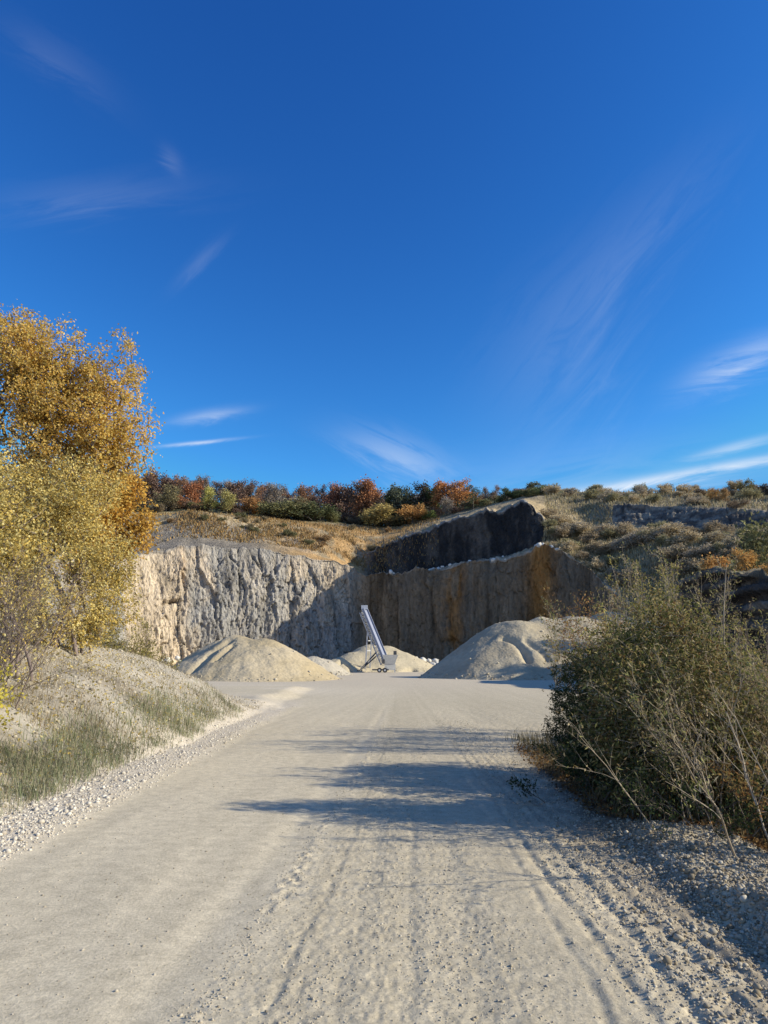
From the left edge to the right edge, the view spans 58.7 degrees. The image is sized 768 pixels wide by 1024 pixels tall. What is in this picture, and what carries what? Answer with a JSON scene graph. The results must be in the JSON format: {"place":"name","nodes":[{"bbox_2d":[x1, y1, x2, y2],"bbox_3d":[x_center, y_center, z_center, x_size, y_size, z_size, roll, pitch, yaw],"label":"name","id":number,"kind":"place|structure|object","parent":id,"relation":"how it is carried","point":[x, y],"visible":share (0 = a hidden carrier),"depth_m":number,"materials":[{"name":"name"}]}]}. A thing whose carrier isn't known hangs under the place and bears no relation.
{"place":"outdoors","nodes":[
{"label":"outdoors","id":0,"kind":"place"},
{"bbox_2d":[0,634,265,798],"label":"bank gravel","id":1,"kind":"structure","parent":0,"point":[125,685],"depth_m":14.95,"materials":[{"name":"beige gravel"}]},
{"bbox_2d":[0,702,294,869],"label":"shoulder gravel","id":2,"kind":"structure","parent":0,"point":[40,821],"depth_m":8.26,"materials":[{"name":"grey gravel"}]},
{"bbox_2d":[0,544,662,665],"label":"quarry face","id":3,"kind":"object","parent":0,"point":[199,596],"visible":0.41,"depth_m":159.92},
{"bbox_2d":[0,630,767,1023],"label":"ground","id":4,"kind":"structure","parent":0,"point":[362,708],"depth_m":5.13,"materials":[{"name":"beige gravel"}]},
{"bbox_2d":[0,658,26,730],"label":"yellow shrub","id":5,"kind":"object","parent":4,"relation":"on","point":[5,693],"visible":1,"depth_m":8.83,"materials":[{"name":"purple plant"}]},
{"bbox_2d":[0,457,88,680],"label":"willow shrub","id":6,"kind":"object","parent":4,"relation":"on","point":[7,523],"visible":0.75,"depth_m":12.68,"materials":[{"name":"yellow plant"}]},
{"bbox_2d":[0,540,104,708],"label":"bare shrub","id":7,"kind":"object","parent":4,"relation":"on","point":[9,642],"visible":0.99,"depth_m":10.02,"materials":[{"name":"brown plant"}]},
{"bbox_2d":[0,436,147,655],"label":"willow shrub","id":8,"kind":"object","parent":4,"relation":"on","point":[80,501],"visible":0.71,"depth_m":16.47,"materials":[{"name":"yellow plant"}]},
{"bbox_2d":[0,299,165,635],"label":"tree","id":9,"kind":"object","parent":4,"relation":"on","point":[31,366],"visible":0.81,"depth_m":21.10,"materials":[{"name":"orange plant"}]},
{"bbox_2d":[53,434,160,644],"bbox_3d":[-10.333,1.596,25.156,3.928,9.488,3.080,4,-13,-19],"label":"tree","id":10,"kind":"object","parent":4,"relation":"on","point":[142,527],"visible":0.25,"depth_m":25.31,"materials":[{"name":"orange plant"}]},
{"bbox_2d":[0,639,213,796],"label":"fallen leaves","id":11,"kind":"object","parent":4,"relation":"on","point":[93,681],"visible":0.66,"depth_m":12.87,"materials":[{"name":"yellow plant"}]},
{"bbox_2d":[63,598,162,657],"bbox_3d":[-10.615,4.782,25.539,3.215,3.391,3.800,-10,-16,39],"label":"olive shrub","id":12,"kind":"object","parent":4,"relation":"on","point":[118,646],"visible":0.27,"depth_m":25.72,"materials":[{"name":"green plant"}]},
{"bbox_2d":[0,643,243,816],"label":"roadside grass","id":13,"kind":"structure","parent":4,"relation":"on","point":[39,763],"depth_m":10.48,"materials":[{"name":"green plant"}]},
{"bbox_2d":[91,625,156,657],"bbox_3d":[-10.027,5.546,26.086,2.886,2.997,2.574,5,-13,-23],"label":"olive shrub","id":14,"kind":"object","parent":4,"relation":"on","point":[148,646],"visible":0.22,"depth_m":25.96,"materials":[{"name":"green plant"}]},
{"bbox_2d":[0,635,253,794],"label":"dry weeds","id":15,"kind":"object","parent":4,"relation":"on","point":[33,689],"visible":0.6,"depth_m":11.88,"materials":[{"name":"beige plant"}]},
{"bbox_2d":[140,648,181,669],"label":"olive shrub","id":16,"kind":"object","parent":4,"relation":"on","point":[161,658],"visible":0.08,"depth_m":27.84,"materials":[{"name":"green plant"}]},
{"bbox_2d":[172,635,339,681],"bbox_3d":[-13.499,14.156,66.130,20.508,4.432,19.804,0,-12,0],"label":"gravel heap","id":17,"kind":"object","parent":4,"relation":"on","point":[243,659],"visible":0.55,"depth_m":60.89,"materials":[{"name":"beige gravel"}]},
{"bbox_2d":[307,656,349,675],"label":"gravel heap","id":18,"kind":"object","parent":4,"relation":"on","point":[332,666],"visible":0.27,"depth_m":84.77,"materials":[{"name":"white gravel"}]},
{"bbox_2d":[357,605,397,672],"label":"conveyor","id":19,"kind":"object","parent":4,"relation":"on","point":[388,661],"visible":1,"depth_m":109.09,"materials":[{"name":"metal"}]},
{"bbox_2d":[331,644,433,672],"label":"gravel heap","id":20,"kind":"object","parent":4,"relation":"on","point":[404,662],"visible":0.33,"depth_m":114.15,"materials":[{"name":"beige gravel"}]},
{"bbox_2d":[420,612,666,679],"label":"gravel heap","id":21,"kind":"object","parent":4,"relation":"on","point":[515,649],"visible":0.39,"depth_m":67.80,"materials":[{"name":"beige gravel"}]},
{"bbox_2d":[536,606,595,747],"bbox_3d":[3.306,3.014,12.578,0.840,2.656,1.336,5,-13,-22],"label":"sapling","id":22,"kind":"object","parent":4,"relation":"on","point":[558,649],"visible":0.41,"depth_m":12.64,"materials":[{"name":"green plant"}]},
{"bbox_2d":[539,632,634,775],"bbox_3d":[3.229,2.781,10.001,1.965,2.090,2.354,0,-12,0],"label":"broom shrub","id":23,"kind":"object","parent":4,"relation":"on","point":[570,700],"visible":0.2,"depth_m":9.89,"materials":[{"name":"green plant"}]},
{"bbox_2d":[535,541,656,683],"bbox_3d":[4.470,2.371,13.502,2.596,3.456,1.884,8,-15,-33],"label":"sapling","id":24,"kind":"object","parent":4,"relation":"on","point":[612,595],"visible":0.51,"depth_m":13.46,"materials":[{"name":"green plant"}]},
{"bbox_2d":[541,578,691,708],"bbox_3d":[5.176,3.294,15.493,3.550,3.393,3.626,0,-12,0],"label":"rust shrub","id":25,"kind":"object","parent":4,"relation":"on","point":[567,625],"visible":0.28,"depth_m":15.56,"materials":[{"name":"green plant"}]},
{"bbox_2d":[506,724,742,803],"bbox_3d":[3.134,3.154,9.146,3.494,1.146,3.295,0,-12,0],"label":"bramble","id":26,"kind":"object","parent":4,"relation":"on","point":[559,760],"visible":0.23,"depth_m":8.12,"materials":[{"name":"brown plant"}]},
{"bbox_2d":[505,683,767,845],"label":"bank weeds","id":27,"kind":"object","parent":4,"relation":"on","point":[525,737],"visible":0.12,"depth_m":8.07,"materials":[{"name":"plant"}]},
{"bbox_2d":[557,620,717,793],"bbox_3d":[3.329,2.465,8.810,2.053,2.168,1.867,6,-14,-27],"label":"thorn shrub","id":28,"kind":"object","parent":4,"relation":"on","point":[599,705],"visible":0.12,"depth_m":8.75,"materials":[{"name":"green plant"}]},
{"bbox_2d":[511,693,767,854],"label":"leaf litter","id":29,"kind":"object","parent":4,"relation":"on","point":[704,819],"visible":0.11,"depth_m":7.52,"materials":[{"name":"brown plant"}]},
{"bbox_2d":[582,570,697,663],"bbox_3d":[5.163,2.801,14.160,2.532,3.080,2.274,0,-12,0],"label":"willow shrub","id":30,"kind":"object","parent":4,"relation":"on","point":[625,613],"visible":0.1,"depth_m":14.10,"materials":[{"name":"green plant"}]},
{"bbox_2d":[605,554,691,648],"bbox_3d":[4.997,2.170,12.350,1.495,2.993,1.477,0,-12,0],"label":"sapling","id":31,"kind":"object","parent":4,"relation":"on","point":[641,592],"visible":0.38,"depth_m":12.60,"materials":[{"name":"green plant"}]},
{"bbox_2d":[545,587,767,725],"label":"willow shrub","id":32,"kind":"object","parent":4,"relation":"on","point":[631,635],"visible":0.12,"depth_m":9.65,"materials":[{"name":"green plant"}]},
{"bbox_2d":[547,672,767,856],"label":"willow shrub","id":33,"kind":"object","parent":4,"relation":"on","point":[734,766],"visible":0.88,"depth_m":5.80,"materials":[{"name":"beige plant"}]},
{"bbox_2d":[562,710,767,842],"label":"bramble","id":34,"kind":"object","parent":4,"relation":"on","point":[736,822],"visible":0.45,"depth_m":6.40,"materials":[{"name":"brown plant"}]},
{"bbox_2d":[563,581,767,825],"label":"willow shrub","id":35,"kind":"object","parent":4,"relation":"on","point":[701,653],"visible":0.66,"depth_m":7.14,"materials":[{"name":"green plant"}]},
{"bbox_2d":[605,713,736,801],"bbox_3d":[3.340,2.821,8.153,1.380,1.135,2.716,0,-12,0],"label":"broom shrub","id":36,"kind":"object","parent":4,"relation":"on","point":[719,752],"visible":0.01,"depth_m":7.07,"materials":[{"name":"green plant"}]},
{"bbox_2d":[578,623,767,825],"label":"willow shrub","id":37,"kind":"object","parent":4,"relation":"on","point":[676,753],"visible":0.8,"depth_m":6.60,"materials":[{"name":"green plant"}]},
{"bbox_2d":[621,542,743,677],"bbox_3d":[5.688,2.085,12.854,1.994,3.192,2.249,0,-12,0],"label":"sapling","id":38,"kind":"object","parent":4,"relation":"on","point":[667,580],"visible":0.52,"depth_m":12.46,"materials":[{"name":"green plant"}]},
{"bbox_2d":[641,644,767,781],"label":"willow shrub","id":39,"kind":"object","parent":4,"relation":"on","point":[754,717],"visible":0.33,"depth_m":7.14,"materials":[{"name":"green plant"}]},
{"bbox_2d":[685,555,741,774],"bbox_3d":[3.673,1.639,7.466,0.551,2.524,0.445,-5,-13,22],"label":"sapling","id":40,"kind":"object","parent":4,"relation":"on","point":[724,641],"visible":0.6,"depth_m":7.54,"materials":[{"name":"green plant"}]},
{"bbox_2d":[673,740,767,820],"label":"bramble","id":41,"kind":"object","parent":4,"relation":"on","point":[760,806],"visible":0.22,"depth_m":6.40,"materials":[{"name":"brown plant"}]},
{"bbox_2d":[674,597,767,688],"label":"willow shrub","id":42,"kind":"object","parent":4,"relation":"on","point":[740,625],"visible":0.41,"depth_m":12.81,"materials":[{"name":"green plant"}]},
{"bbox_2d":[685,709,767,820],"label":"bramble","id":43,"kind":"object","parent":4,"relation":"on","point":[744,783],"visible":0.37,"depth_m":5.96,"materials":[{"name":"brown plant"}]},
{"bbox_2d":[0,0,767,504],"label":"sky","id":44,"kind":"structure","parent":0,"point":[512,244],"materials":[{"name":"blue"}]},
{"bbox_2d":[43,491,767,599],"bbox_3d":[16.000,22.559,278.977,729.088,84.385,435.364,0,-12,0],"label":"hillside","id":45,"kind":"structure","parent":0,"point":[511,526],"depth_m":169.70,"materials":[{"name":"soil"}]},
{"bbox_2d":[142,469,177,503],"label":"broadleaf tree","id":46,"kind":"object","parent":45,"relation":"on","point":[154,484],"visible":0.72,"depth_m":242.65,"materials":[{"name":"brown plant"}]},
{"bbox_2d":[150,482,182,510],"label":"broadleaf tree","id":47,"kind":"object","parent":45,"relation":"on","point":[167,498],"visible":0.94,"depth_m":229.82,"materials":[{"name":"green plant"}]},
{"bbox_2d":[171,474,190,499],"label":"broadleaf tree","id":48,"kind":"object","parent":45,"relation":"on","point":[178,483],"visible":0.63,"depth_m":244.86,"materials":[{"name":"brown plant"}]},
{"bbox_2d":[176,481,203,503],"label":"broadleaf tree","id":49,"kind":"object","parent":45,"relation":"on","point":[190,493],"visible":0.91,"depth_m":237.60,"materials":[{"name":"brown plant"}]},
{"bbox_2d":[197,486,218,510],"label":"broadleaf tree","id":50,"kind":"object","parent":45,"relation":"on","point":[209,491],"visible":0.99,"depth_m":228.37,"materials":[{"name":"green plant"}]},
{"bbox_2d":[218,488,238,513],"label":"broadleaf tree","id":51,"kind":"object","parent":45,"relation":"on","point":[228,497],"visible":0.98,"depth_m":227.86,"materials":[{"name":"green plant"}]},
{"bbox_2d":[228,477,254,506],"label":"broadleaf tree","id":52,"kind":"object","parent":45,"relation":"on","point":[237,486],"visible":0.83,"depth_m":241.42,"materials":[{"name":"brown plant"}]},
{"bbox_2d":[239,496,261,513],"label":"bush","id":53,"kind":"object","parent":45,"relation":"on","point":[248,507],"visible":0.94,"depth_m":231.80,"materials":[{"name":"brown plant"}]},
{"bbox_2d":[257,481,274,503],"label":"broadleaf tree","id":54,"kind":"object","parent":45,"relation":"on","point":[266,493],"visible":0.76,"depth_m":244.67,"materials":[{"name":"brown plant"}]},
{"bbox_2d":[114,508,439,573],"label":"terrace grass","id":55,"kind":"structure","parent":45,"relation":"on","point":[271,533],"depth_m":185.42,"materials":[{"name":"brown plant"}]},
{"bbox_2d":[269,483,288,502],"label":"broadleaf tree","id":56,"kind":"object","parent":45,"relation":"on","point":[278,497],"visible":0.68,"depth_m":242.21,"materials":[{"name":"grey plant"}]},
{"bbox_2d":[253,499,306,518],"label":"bush","id":57,"kind":"object","parent":45,"relation":"on","point":[265,507],"visible":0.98,"depth_m":226.46,"materials":[{"name":"green plant"}]},
{"bbox_2d":[270,495,318,518],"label":"bush","id":58,"kind":"object","parent":45,"relation":"on","point":[299,501],"visible":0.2,"depth_m":231.55,"materials":[{"name":"green plant"}]},
{"bbox_2d":[293,482,324,506],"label":"broadleaf tree","id":59,"kind":"object","parent":45,"relation":"on","point":[302,492],"visible":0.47,"depth_m":242.26,"materials":[{"name":"brown plant"}]},
{"bbox_2d":[282,500,340,521],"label":"bush","id":60,"kind":"object","parent":45,"relation":"on","point":[314,513],"visible":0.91,"depth_m":228.96,"materials":[{"name":"green plant"}]},
{"bbox_2d":[309,484,328,514],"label":"broadleaf tree","id":61,"kind":"object","parent":45,"relation":"on","point":[320,492],"visible":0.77,"depth_m":244.29,"materials":[{"name":"grey plant"}]},
{"bbox_2d":[320,481,345,514],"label":"broadleaf tree","id":62,"kind":"object","parent":45,"relation":"on","point":[328,501],"visible":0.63,"depth_m":243.37,"materials":[{"name":"brown plant"}]},
{"bbox_2d":[331,483,354,515],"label":"broadleaf tree","id":63,"kind":"object","parent":45,"relation":"on","point":[345,493],"visible":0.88,"depth_m":241.63,"materials":[{"name":"brown plant"}]},
{"bbox_2d":[347,479,368,523],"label":"broadleaf tree","id":64,"kind":"object","parent":45,"relation":"on","point":[355,494],"visible":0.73,"depth_m":241.36,"materials":[{"name":"brown plant"}]},
{"bbox_2d":[345,474,383,524],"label":"broadleaf tree","id":65,"kind":"object","parent":45,"relation":"on","point":[369,497],"visible":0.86,"depth_m":240.33,"materials":[{"name":"orange plant"}]},
{"bbox_2d":[356,502,402,526],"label":"bush","id":66,"kind":"object","parent":45,"relation":"on","point":[378,515],"visible":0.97,"depth_m":227.85,"materials":[{"name":"yellow plant"}]},
{"bbox_2d":[380,486,415,517],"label":"broadleaf tree","id":67,"kind":"object","parent":45,"relation":"on","point":[388,501],"visible":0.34,"depth_m":236.66,"materials":[{"name":"green plant"}]},
{"bbox_2d":[386,482,419,517],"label":"broadleaf tree","id":68,"kind":"object","parent":45,"relation":"on","point":[406,497],"visible":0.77,"depth_m":235.21,"materials":[{"name":"green plant"}]},
{"bbox_2d":[393,502,429,523],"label":"bush","id":69,"kind":"object","parent":45,"relation":"on","point":[412,514],"visible":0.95,"depth_m":224.11,"materials":[{"name":"orange plant"}]},
{"bbox_2d":[401,480,434,511],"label":"broadleaf tree","id":70,"kind":"object","parent":45,"relation":"on","point":[418,489],"visible":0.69,"depth_m":236.71,"materials":[{"name":"green plant"}]},
{"bbox_2d":[417,486,441,510],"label":"broadleaf tree","id":71,"kind":"object","parent":45,"relation":"on","point":[428,494],"visible":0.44,"depth_m":236.07,"materials":[{"name":"plant"}]},
{"bbox_2d":[424,478,456,513],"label":"broadleaf tree","id":72,"kind":"object","parent":45,"relation":"on","point":[440,488],"visible":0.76,"depth_m":231.74,"materials":[{"name":"orange plant"}]},
{"bbox_2d":[438,495,454,515],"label":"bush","id":73,"kind":"object","parent":45,"relation":"on","point":[447,505],"visible":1,"depth_m":219.54,"materials":[{"name":"grey plant"}]},
{"bbox_2d":[444,477,476,506],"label":"broadleaf tree","id":74,"kind":"object","parent":45,"relation":"on","point":[459,490],"visible":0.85,"depth_m":229.36,"materials":[{"name":"orange plant"}]},
{"bbox_2d":[460,483,483,508],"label":"broadleaf tree","id":75,"kind":"object","parent":45,"relation":"on","point":[472,498],"visible":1,"depth_m":214.99,"materials":[{"name":"plant"}]},
{"bbox_2d":[550,524,575,539],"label":"bush","id":76,"kind":"object","parent":45,"relation":"on","point":[561,531],"visible":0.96,"depth_m":148.88,"materials":[{"name":"grey plant"}]},
{"bbox_2d":[557,540,578,552],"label":"bush","id":77,"kind":"object","parent":45,"relation":"on","point":[567,545],"visible":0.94,"depth_m":142.10,"materials":[{"name":"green plant"}]},
{"bbox_2d":[572,522,595,535],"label":"bush","id":78,"kind":"object","parent":45,"relation":"on","point":[578,527],"visible":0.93,"depth_m":149.96,"materials":[{"name":"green plant"}]},
{"bbox_2d":[581,489,604,499],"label":"bush","id":79,"kind":"object","parent":45,"relation":"on","point":[589,492],"visible":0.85,"depth_m":183.81,"materials":[{"name":"green plant"}]},
{"bbox_2d":[585,538,604,552],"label":"bush","id":80,"kind":"object","parent":45,"relation":"on","point":[598,544],"visible":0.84,"depth_m":142.52,"materials":[{"name":"grey plant"}]},
{"bbox_2d":[579,556,612,571],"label":"bush","id":81,"kind":"object","parent":45,"relation":"on","point":[596,563],"visible":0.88,"depth_m":134.29,"materials":[{"name":"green plant"}]},
{"bbox_2d":[597,528,619,538],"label":"bush","id":82,"kind":"object","parent":45,"relation":"on","point":[608,533],"visible":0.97,"depth_m":148.30,"materials":[{"name":"green plant"}]},
{"bbox_2d":[596,521,637,536],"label":"bush","id":83,"kind":"object","parent":45,"relation":"on","point":[621,527],"visible":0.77,"depth_m":148.69,"materials":[{"name":"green plant"}]},
{"bbox_2d":[604,569,643,585],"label":"bush","id":84,"kind":"object","parent":45,"relation":"on","point":[620,576],"visible":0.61,"depth_m":125.85,"materials":[{"name":"green plant"}]},
{"bbox_2d":[609,536,639,551],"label":"bush","id":85,"kind":"object","parent":45,"relation":"on","point":[627,547],"visible":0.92,"depth_m":137.32,"materials":[{"name":"green plant"}]},
{"bbox_2d":[626,529,655,545],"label":"bush","id":86,"kind":"object","parent":45,"relation":"on","point":[647,537],"visible":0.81,"depth_m":135.32,"materials":[{"name":"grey plant"}]},
{"bbox_2d":[542,488,767,607],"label":"hill grass","id":87,"kind":"structure","parent":45,"relation":"on","point":[584,508],"depth_m":148.17,"materials":[{"name":"plant"}]},
{"bbox_2d":[655,533,674,544],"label":"bush","id":88,"kind":"object","parent":45,"relation":"on","point":[663,537],"visible":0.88,"depth_m":131.53,"materials":[{"name":"grey plant"}]},
{"bbox_2d":[649,543,689,560],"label":"bush","id":89,"kind":"object","parent":45,"relation":"on","point":[669,553],"visible":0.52,"depth_m":122.45,"materials":[{"name":"grey plant"}]},
{"bbox_2d":[658,521,686,534],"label":"bush","id":90,"kind":"object","parent":45,"relation":"on","point":[672,526],"visible":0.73,"depth_m":135.21,"materials":[{"name":"grey plant"}]},
{"bbox_2d":[660,544,688,561],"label":"bush","id":91,"kind":"object","parent":45,"relation":"on","point":[683,550],"visible":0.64,"depth_m":122.67,"materials":[{"name":"grey plant"}]},
{"bbox_2d":[663,556,703,574],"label":"bush","id":92,"kind":"object","parent":45,"relation":"on","point":[693,564],"visible":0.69,"depth_m":115.93,"materials":[{"name":"grey plant"}]},
{"bbox_2d":[666,529,703,544],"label":"bush","id":93,"kind":"object","parent":45,"relation":"on","point":[679,537],"visible":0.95,"depth_m":127.71,"materials":[{"name":"grey plant"}]},
{"bbox_2d":[688,541,719,558],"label":"bush","id":94,"kind":"object","parent":45,"relation":"on","point":[707,550],"visible":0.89,"depth_m":118.64,"materials":[{"name":"grey plant"}]},
{"bbox_2d":[701,529,736,544],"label":"bush","id":95,"kind":"object","parent":45,"relation":"on","point":[712,536],"visible":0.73,"depth_m":122.26,"materials":[{"name":"grey plant"}]},
{"bbox_2d":[702,520,737,535],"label":"bush","id":96,"kind":"object","parent":45,"relation":"on","point":[709,526],"visible":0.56,"depth_m":130.38,"materials":[{"name":"grey plant"}]},
{"bbox_2d":[725,499,751,508],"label":"bush","id":97,"kind":"object","parent":45,"relation":"on","point":[733,504],"visible":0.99,"depth_m":143.30,"materials":[{"name":"grey plant"}]},
{"bbox_2d":[736,479,754,494],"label":"broadleaf tree","id":98,"kind":"object","parent":45,"relation":"on","point":[750,485],"visible":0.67,"depth_m":170.01,"materials":[{"name":"green plant"}]},
{"bbox_2d":[734,488,763,499],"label":"bush","id":99,"kind":"object","parent":45,"relation":"on","point":[749,493],"visible":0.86,"depth_m":160.56,"materials":[{"name":"green plant"}]},
{"bbox_2d":[482,760,767,1023],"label":"ridge gravel","id":100,"kind":"structure","parent":0,"point":[740,888],"depth_m":4.96,"materials":[{"name":"grey gravel"}]},
{"bbox_2d":[663,566,767,689],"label":"rock bench","id":101,"kind":"object","parent":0,"point":[752,584],"visible":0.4,"depth_m":44.26,"materials":[{"name":"grey stone"}]},
{"bbox_2d":[698,552,735,569],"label":"broadleaf tree","id":102,"kind":"object","parent":101,"relation":"on","point":[709,563],"visible":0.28,"depth_m":66.65,"materials":[{"name":"brown plant"}]},
{"bbox_2d":[719,509,767,573],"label":"broadleaf tree","id":103,"kind":"object","parent":101,"relation":"on","point":[752,543],"visible":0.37,"depth_m":74.33,"materials":[{"name":"green plant"}]},
{"bbox_2d":[728,548,767,570],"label":"broadleaf tree","id":104,"kind":"object","parent":101,"relation":"on","point":[748,559],"visible":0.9,"depth_m":62.16,"materials":[{"name":"orange plant"}]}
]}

